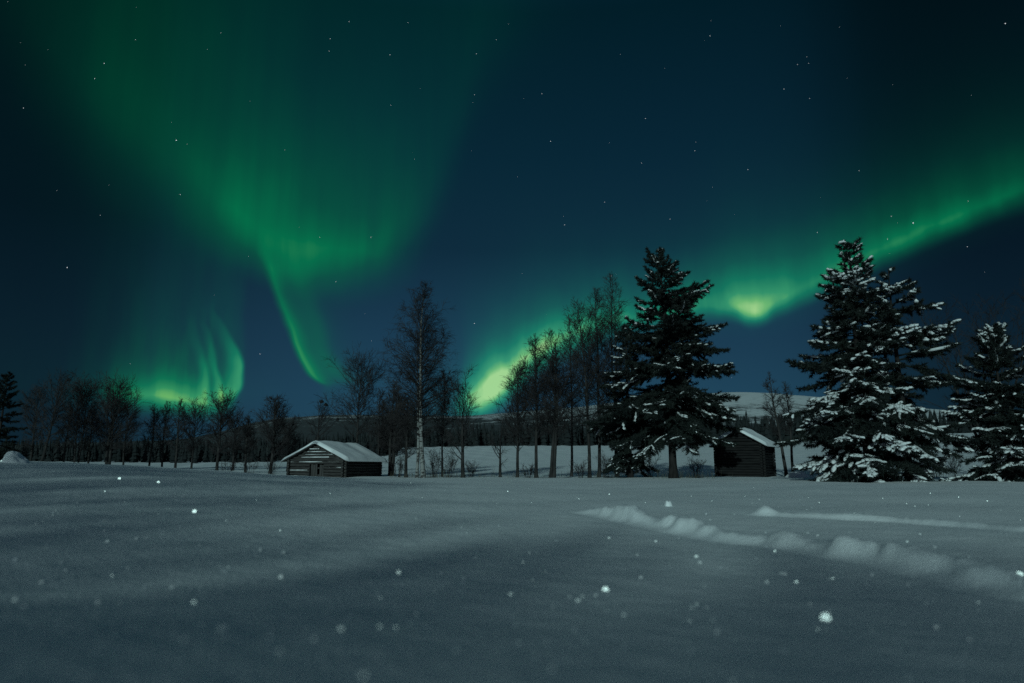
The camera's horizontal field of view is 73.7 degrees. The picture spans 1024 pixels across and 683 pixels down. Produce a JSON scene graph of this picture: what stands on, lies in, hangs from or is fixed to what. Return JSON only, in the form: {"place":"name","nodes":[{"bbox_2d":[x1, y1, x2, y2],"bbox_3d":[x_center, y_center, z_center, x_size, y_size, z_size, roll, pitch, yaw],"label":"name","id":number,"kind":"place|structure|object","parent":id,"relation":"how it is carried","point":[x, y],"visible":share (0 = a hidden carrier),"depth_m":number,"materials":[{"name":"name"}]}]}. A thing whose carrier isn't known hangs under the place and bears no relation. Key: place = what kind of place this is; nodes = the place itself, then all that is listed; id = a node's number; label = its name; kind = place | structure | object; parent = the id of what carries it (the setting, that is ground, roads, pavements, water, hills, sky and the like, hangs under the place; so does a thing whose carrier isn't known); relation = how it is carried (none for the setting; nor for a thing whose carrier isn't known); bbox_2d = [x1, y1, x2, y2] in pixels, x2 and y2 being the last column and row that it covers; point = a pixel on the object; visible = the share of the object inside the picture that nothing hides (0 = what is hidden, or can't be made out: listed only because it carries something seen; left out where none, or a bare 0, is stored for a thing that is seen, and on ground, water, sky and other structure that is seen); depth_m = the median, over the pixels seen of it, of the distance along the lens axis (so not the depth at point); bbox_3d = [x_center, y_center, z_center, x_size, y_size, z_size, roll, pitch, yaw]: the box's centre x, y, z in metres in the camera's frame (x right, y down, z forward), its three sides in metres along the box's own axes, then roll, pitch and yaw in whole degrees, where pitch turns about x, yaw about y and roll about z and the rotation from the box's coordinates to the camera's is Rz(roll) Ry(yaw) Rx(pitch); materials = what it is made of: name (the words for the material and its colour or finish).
{"place":"outdoors","nodes":[
{"label":"outdoors","id":0,"kind":"place"},
{"bbox_2d":[0,392,995,449],"bbox_3d":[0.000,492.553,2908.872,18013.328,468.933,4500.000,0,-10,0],"label":"hill","id":1,"kind":"structure","parent":0,"point":[749,403],"depth_m":1704.28,"materials":[{"name":"white snow"}]},
{"bbox_2d":[0,433,1023,682],"bbox_3d":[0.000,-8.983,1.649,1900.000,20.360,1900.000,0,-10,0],"label":"snow ground","id":2,"kind":"structure","parent":0,"point":[338,541],"depth_m":4.39,"materials":[{"name":"white snow"}]},
{"bbox_2d":[0,371,27,459],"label":"spruce tree","id":3,"kind":"object","parent":2,"relation":"on","point":[5,430],"visible":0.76,"depth_m":61.96,"materials":[{"name":"plant"}]},
{"bbox_2d":[1,451,29,462],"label":"snow heap","id":4,"kind":"object","parent":2,"relation":"on","point":[13,457],"visible":0.96,"depth_m":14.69,"materials":[{"name":"white snow"}]},
{"bbox_2d":[15,379,60,460],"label":"bare tree","id":5,"kind":"object","parent":2,"relation":"on","point":[26,406],"visible":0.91,"depth_m":75.57,"materials":[{"name":"brown plant"}]},
{"bbox_2d":[24,368,85,461],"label":"bare tree","id":6,"kind":"object","parent":2,"relation":"on","point":[54,412],"visible":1,"depth_m":73.67,"materials":[{"name":"brown plant"}]},
{"bbox_2d":[51,403,78,461],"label":"bare tree","id":7,"kind":"object","parent":2,"relation":"on","point":[59,441],"visible":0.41,"depth_m":79.05,"materials":[{"name":"brown plant"}]},
{"bbox_2d":[48,367,106,462],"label":"bare tree","id":8,"kind":"object","parent":2,"relation":"on","point":[82,402],"visible":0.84,"depth_m":77.31,"materials":[{"name":"brown plant"}]},
{"bbox_2d":[79,402,104,462],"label":"bare tree","id":9,"kind":"object","parent":2,"relation":"on","point":[86,439],"visible":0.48,"depth_m":78.90,"materials":[{"name":"brown plant"}]},
{"bbox_2d":[81,364,151,463],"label":"bare tree","id":10,"kind":"object","parent":2,"relation":"on","point":[108,405],"visible":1,"depth_m":71.27,"materials":[{"name":"brown plant"}]},
{"bbox_2d":[104,399,146,464],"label":"bare tree","id":11,"kind":"object","parent":2,"relation":"on","point":[132,416],"visible":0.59,"depth_m":79.17,"materials":[{"name":"brown plant"}]},
{"bbox_2d":[132,404,167,465],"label":"bare tree","id":12,"kind":"object","parent":2,"relation":"on","point":[153,423],"visible":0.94,"depth_m":77.24,"materials":[{"name":"brown plant"}]},
{"bbox_2d":[145,400,182,466],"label":"bare tree","id":13,"kind":"object","parent":2,"relation":"on","point":[165,416],"visible":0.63,"depth_m":79.27,"materials":[{"name":"brown plant"}]},
{"bbox_2d":[154,397,196,467],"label":"bare tree","id":14,"kind":"object","parent":2,"relation":"on","point":[180,435],"visible":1,"depth_m":75.28,"materials":[{"name":"brown plant"}]},
{"bbox_2d":[172,396,218,468],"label":"bare tree","id":15,"kind":"object","parent":2,"relation":"on","point":[194,429],"visible":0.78,"depth_m":79.38,"materials":[{"name":"brown plant"}]},
{"bbox_2d":[194,384,248,470],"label":"bare tree","id":16,"kind":"object","parent":2,"relation":"on","point":[216,402],"visible":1,"depth_m":65.42,"materials":[{"name":"brown plant"}]},
{"bbox_2d":[220,459,239,470],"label":"shrub","id":17,"kind":"object","parent":2,"relation":"on","point":[232,465],"visible":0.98,"depth_m":62.96,"materials":[{"name":"plant"}]},
{"bbox_2d":[215,408,254,470],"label":"bare tree","id":18,"kind":"object","parent":2,"relation":"on","point":[233,451],"visible":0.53,"depth_m":79.11,"materials":[{"name":"brown plant"}]},
{"bbox_2d":[233,415,261,472],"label":"bare tree","id":19,"kind":"object","parent":2,"relation":"on","point":[247,435],"visible":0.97,"depth_m":67.31,"materials":[{"name":"brown plant"}]},
{"bbox_2d":[240,456,260,472],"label":"shrub","id":20,"kind":"object","parent":2,"relation":"on","point":[245,462],"visible":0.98,"depth_m":64.85,"materials":[{"name":"plant"}]},
{"bbox_2d":[261,453,282,474],"bbox_3d":[-20.855,10.621,59.107,1.489,1.882,1.945,-6,-12,30],"label":"shrub","id":21,"kind":"object","parent":2,"relation":"on","point":[271,467],"visible":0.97,"depth_m":58.89,"materials":[{"name":"brown plant"}]},
{"bbox_2d":[247,394,298,473],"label":"bare tree","id":22,"kind":"object","parent":2,"relation":"on","point":[275,420],"visible":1,"depth_m":63.49,"materials":[{"name":"brown plant"}]},
{"bbox_2d":[277,413,303,469],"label":"bare tree","id":23,"kind":"object","parent":2,"relation":"on","point":[293,434],"visible":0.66,"depth_m":77.16,"materials":[{"name":"brown plant"}]},
{"bbox_2d":[293,397,342,442],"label":"bare tree","id":24,"kind":"object","parent":2,"relation":"on","point":[320,418],"visible":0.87,"depth_m":59.64,"materials":[{"name":"brown plant"}]},
{"bbox_2d":[280,441,386,477],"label":"log barn","id":25,"kind":"structure","parent":2,"relation":"on","point":[329,459],"depth_m":48.76,"materials":[{"name":"brown wood"}]},
{"bbox_2d":[311,464,323,476],"bbox_3d":[-13.808,9.254,48.471,1.103,1.069,0.075,-4,-11,20],"label":"door","id":26,"kind":"structure","parent":25,"relation":"in","point":[314,468],"depth_m":48.49,"materials":[{"name":"brown wood"}]},
{"bbox_2d":[309,341,397,442],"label":"bare tree","id":27,"kind":"object","parent":2,"relation":"on","point":[371,377],"visible":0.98,"depth_m":55.88,"materials":[{"name":"brown plant"}]},
{"bbox_2d":[365,389,399,456],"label":"bare tree","id":28,"kind":"object","parent":2,"relation":"on","point":[380,413],"visible":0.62,"depth_m":54.38,"materials":[{"name":"brown plant"}]},
{"bbox_2d":[368,379,412,475],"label":"bare tree","id":29,"kind":"object","parent":2,"relation":"on","point":[391,456],"visible":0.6,"depth_m":53.73,"materials":[{"name":"brown plant"}]},
{"bbox_2d":[385,446,407,476],"bbox_3d":[-8.187,8.482,48.046,1.733,2.188,1.917,0,-10,0],"label":"shrub","id":30,"kind":"object","parent":2,"relation":"on","point":[400,463],"visible":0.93,"depth_m":47.98,"materials":[{"name":"brown plant"}]},
{"bbox_2d":[387,394,431,476],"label":"bare tree","id":31,"kind":"object","parent":2,"relation":"on","point":[405,450],"visible":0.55,"depth_m":47.60,"materials":[{"name":"brown plant"}]},
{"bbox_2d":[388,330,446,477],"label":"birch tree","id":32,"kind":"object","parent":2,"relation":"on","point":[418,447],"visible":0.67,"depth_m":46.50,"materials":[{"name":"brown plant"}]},
{"bbox_2d":[374,280,470,477],"bbox_3d":[-6.084,2.434,46.574,6.562,13.635,7.510,0,-10,0],"label":"birch tree","id":33,"kind":"object","parent":2,"relation":"on","point":[420,365],"visible":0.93,"depth_m":46.26,"materials":[{"name":"brown plant"}]},
{"bbox_2d":[424,448,451,476],"bbox_3d":[-5.375,8.312,47.331,1.825,2.262,1.892,-7,-13,34],"label":"shrub","id":34,"kind":"object","parent":2,"relation":"on","point":[437,462],"visible":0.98,"depth_m":47.19,"materials":[{"name":"brown plant"}]},
{"bbox_2d":[428,370,462,476],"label":"bare tree","id":35,"kind":"object","parent":2,"relation":"on","point":[440,418],"visible":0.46,"depth_m":51.74,"materials":[{"name":"brown plant"}]},
{"bbox_2d":[436,450,459,476],"bbox_3d":[-4.409,8.577,48.137,1.856,2.049,1.825,2,-11,-11],"label":"shrub","id":36,"kind":"object","parent":2,"relation":"on","point":[451,464],"visible":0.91,"depth_m":48.11,"materials":[{"name":"brown plant"}]},
{"bbox_2d":[425,363,485,477],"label":"bare tree","id":37,"kind":"object","parent":2,"relation":"on","point":[463,413],"visible":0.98,"depth_m":46.57,"materials":[{"name":"brown plant"}]},
{"bbox_2d":[465,459,478,476],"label":"shrub","id":38,"kind":"object","parent":2,"relation":"on","point":[469,469],"visible":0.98,"depth_m":48.22,"materials":[{"name":"plant"}]},
{"bbox_2d":[5,487,979,682],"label":"snow glitter","id":39,"kind":"object","parent":2,"relation":"on","point":[377,594],"visible":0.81,"depth_m":3.34,"materials":[{"name":"white snow"}]},
{"bbox_2d":[486,418,508,476],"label":"bare tree","id":40,"kind":"object","parent":2,"relation":"on","point":[499,457],"visible":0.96,"depth_m":46.30,"materials":[{"name":"brown plant"}]},
{"bbox_2d":[3,407,1013,462],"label":"forest","id":41,"kind":"object","parent":2,"relation":"on","point":[202,453],"visible":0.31,"depth_m":190.89,"materials":[{"name":"black plant"}]},
{"bbox_2d":[488,363,534,476],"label":"bare tree","id":42,"kind":"object","parent":2,"relation":"on","point":[511,409],"visible":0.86,"depth_m":46.50,"materials":[{"name":"brown plant"}]},
{"bbox_2d":[520,462,534,477],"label":"shrub","id":43,"kind":"object","parent":2,"relation":"on","point":[530,470],"visible":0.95,"depth_m":45.59,"materials":[{"name":"plant"}]},
{"bbox_2d":[505,333,567,477],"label":"bare tree","id":44,"kind":"object","parent":2,"relation":"on","point":[535,370],"visible":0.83,"depth_m":46.11,"materials":[{"name":"brown plant"}]},
{"bbox_2d":[524,329,588,477],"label":"bare tree","id":45,"kind":"object","parent":2,"relation":"on","point":[557,389],"visible":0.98,"depth_m":45.88,"materials":[{"name":"brown plant"}]},
{"bbox_2d":[540,311,600,475],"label":"bare tree","id":46,"kind":"object","parent":2,"relation":"on","point":[577,401],"visible":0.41,"depth_m":54.05,"materials":[{"name":"brown plant"}]},
{"bbox_2d":[569,457,588,477],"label":"shrub","id":47,"kind":"object","parent":2,"relation":"on","point":[578,470],"visible":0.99,"depth_m":46.11,"materials":[{"name":"plant"}]},
{"bbox_2d":[549,297,617,477],"bbox_3d":[4.802,3.061,48.261,6.002,13.050,5.311,-6,-12,29],"label":"bare tree","id":48,"kind":"object","parent":2,"relation":"on","point":[590,383],"visible":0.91,"depth_m":48.08,"materials":[{"name":"brown plant"}]},
{"bbox_2d":[557,287,628,476],"bbox_3d":[6.298,2.711,49.173,5.749,14.000,5.168,-9,-14,41],"label":"bare tree","id":49,"kind":"object","parent":2,"relation":"on","point":[596,328],"visible":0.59,"depth_m":49.20,"materials":[{"name":"brown plant"}]},
{"bbox_2d":[595,450,610,477],"bbox_3d":[6.234,8.371,46.740,1.310,1.975,1.443,-9,-14,40],"label":"shrub","id":50,"kind":"object","parent":2,"relation":"on","point":[604,464],"visible":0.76,"depth_m":46.69,"materials":[{"name":"brown plant"}]},
{"bbox_2d":[576,271,649,476],"bbox_3d":[8.010,2.243,52.347,6.651,16.120,5.938,6,-12,-30],"label":"bare tree","id":51,"kind":"object","parent":2,"relation":"on","point":[615,325],"visible":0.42,"depth_m":52.90,"materials":[{"name":"brown plant"}]},
{"bbox_2d":[591,323,660,477],"bbox_3d":[7.677,3.962,46.488,5.407,10.878,4.740,0,-10,0],"label":"pine tree","id":52,"kind":"object","parent":2,"relation":"on","point":[621,459],"visible":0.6,"depth_m":46.04,"materials":[{"name":"green plant"}]},
{"bbox_2d":[644,451,660,476],"bbox_3d":[9.784,8.649,48.956,1.702,2.158,1.990,-4,-11,20],"label":"shrub","id":53,"kind":"object","parent":2,"relation":"on","point":[649,461],"visible":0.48,"depth_m":49.15,"materials":[{"name":"brown plant"}]},
{"bbox_2d":[583,246,743,477],"bbox_3d":[9.849,1.175,44.754,10.127,15.409,9.035,-7,-13,34],"label":"pine tree","id":54,"kind":"object","parent":2,"relation":"on","point":[669,412],"visible":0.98,"depth_m":43.03,"materials":[{"name":"green plant"}]},
{"bbox_2d":[664,501,671,505],"bbox_3d":[2.805,2.923,12.237,0.160,0.137,0.160,0,-10,0],"label":"snow lump","id":55,"kind":"object","parent":2,"relation":"on","point":[667,503],"visible":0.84,"depth_m":12.20,"materials":[{"name":"white snow"}]},
{"bbox_2d":[686,455,706,476],"bbox_3d":[13.049,8.746,48.370,1.558,1.763,1.340,-8,-13,39],"label":"shrub","id":56,"kind":"object","parent":2,"relation":"on","point":[698,464],"visible":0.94,"depth_m":48.17,"materials":[{"name":"brown plant"}]},
{"bbox_2d":[709,427,778,476],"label":"log barn","id":57,"kind":"structure","parent":2,"relation":"on","point":[752,454],"depth_m":50.17,"materials":[{"name":"brown wood"}]},
{"bbox_2d":[760,371,794,476],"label":"bare tree","id":58,"kind":"object","parent":2,"relation":"on","point":[774,412],"visible":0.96,"depth_m":52.96,"materials":[{"name":"brown plant"}]},
{"bbox_2d":[775,381,795,471],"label":"bare tree","id":59,"kind":"object","parent":2,"relation":"on","point":[789,409],"visible":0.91,"depth_m":52.77,"materials":[{"name":"brown plant"}]},
{"bbox_2d":[785,471,813,476],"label":"snow bank","id":60,"kind":"structure","parent":2,"relation":"on","point":[797,474],"depth_m":47.06,"materials":[{"name":"white snow"}]},
{"bbox_2d":[820,613,830,620],"bbox_3d":[1.480,1.305,3.222,0.044,0.044,0.017,-4,-11,19],"label":"ice crystal","id":61,"kind":"object","parent":2,"relation":"on","point":[825,616],"visible":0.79,"depth_m":3.22},
{"bbox_2d":[772,236,940,481],"bbox_3d":[17.336,1.823,34.858,7.362,14.784,7.726,-8,-13,39],"label":"spruce tree","id":62,"kind":"object","parent":2,"relation":"on","point":[846,423],"visible":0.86,"depth_m":33.87,"materials":[{"name":"green plant"}]},
{"bbox_2d":[856,266,978,481],"bbox_3d":[19.980,1.894,34.287,5.350,11.928,5.305,0,-10,0],"label":"spruce tree","id":63,"kind":"object","parent":2,"relation":"on","point":[929,337],"visible":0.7,"depth_m":33.33,"materials":[{"name":"green plant"}]},
{"bbox_2d":[945,449,969,476],"bbox_3d":[29.869,8.224,46.073,1.551,1.978,1.371,-4,-11,21],"label":"shrub","id":64,"kind":"object","parent":2,"relation":"on","point":[954,463],"visible":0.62,"depth_m":46.02,"materials":[{"name":"brown plant"}]},
{"bbox_2d":[893,272,1023,461],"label":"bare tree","id":65,"kind":"object","parent":2,"relation":"on","point":[967,354],"visible":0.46,"depth_m":50.34,"materials":[{"name":"brown plant"}]},
{"bbox_2d":[938,321,1023,481],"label":"spruce tree","id":66,"kind":"object","parent":2,"relation":"on","point":[1003,435],"visible":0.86,"depth_m":34.65,"materials":[{"name":"green plant"}]},
{"bbox_2d":[0,0,1023,444],"label":"sky","id":67,"kind":"structure","parent":0,"point":[328,160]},
{"bbox_2d":[390,467,965,478],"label":"dry grass","id":68,"kind":"structure","parent":0,"point":[587,474],"depth_m":46.07,"materials":[{"name":"brown plant"}]}
]}

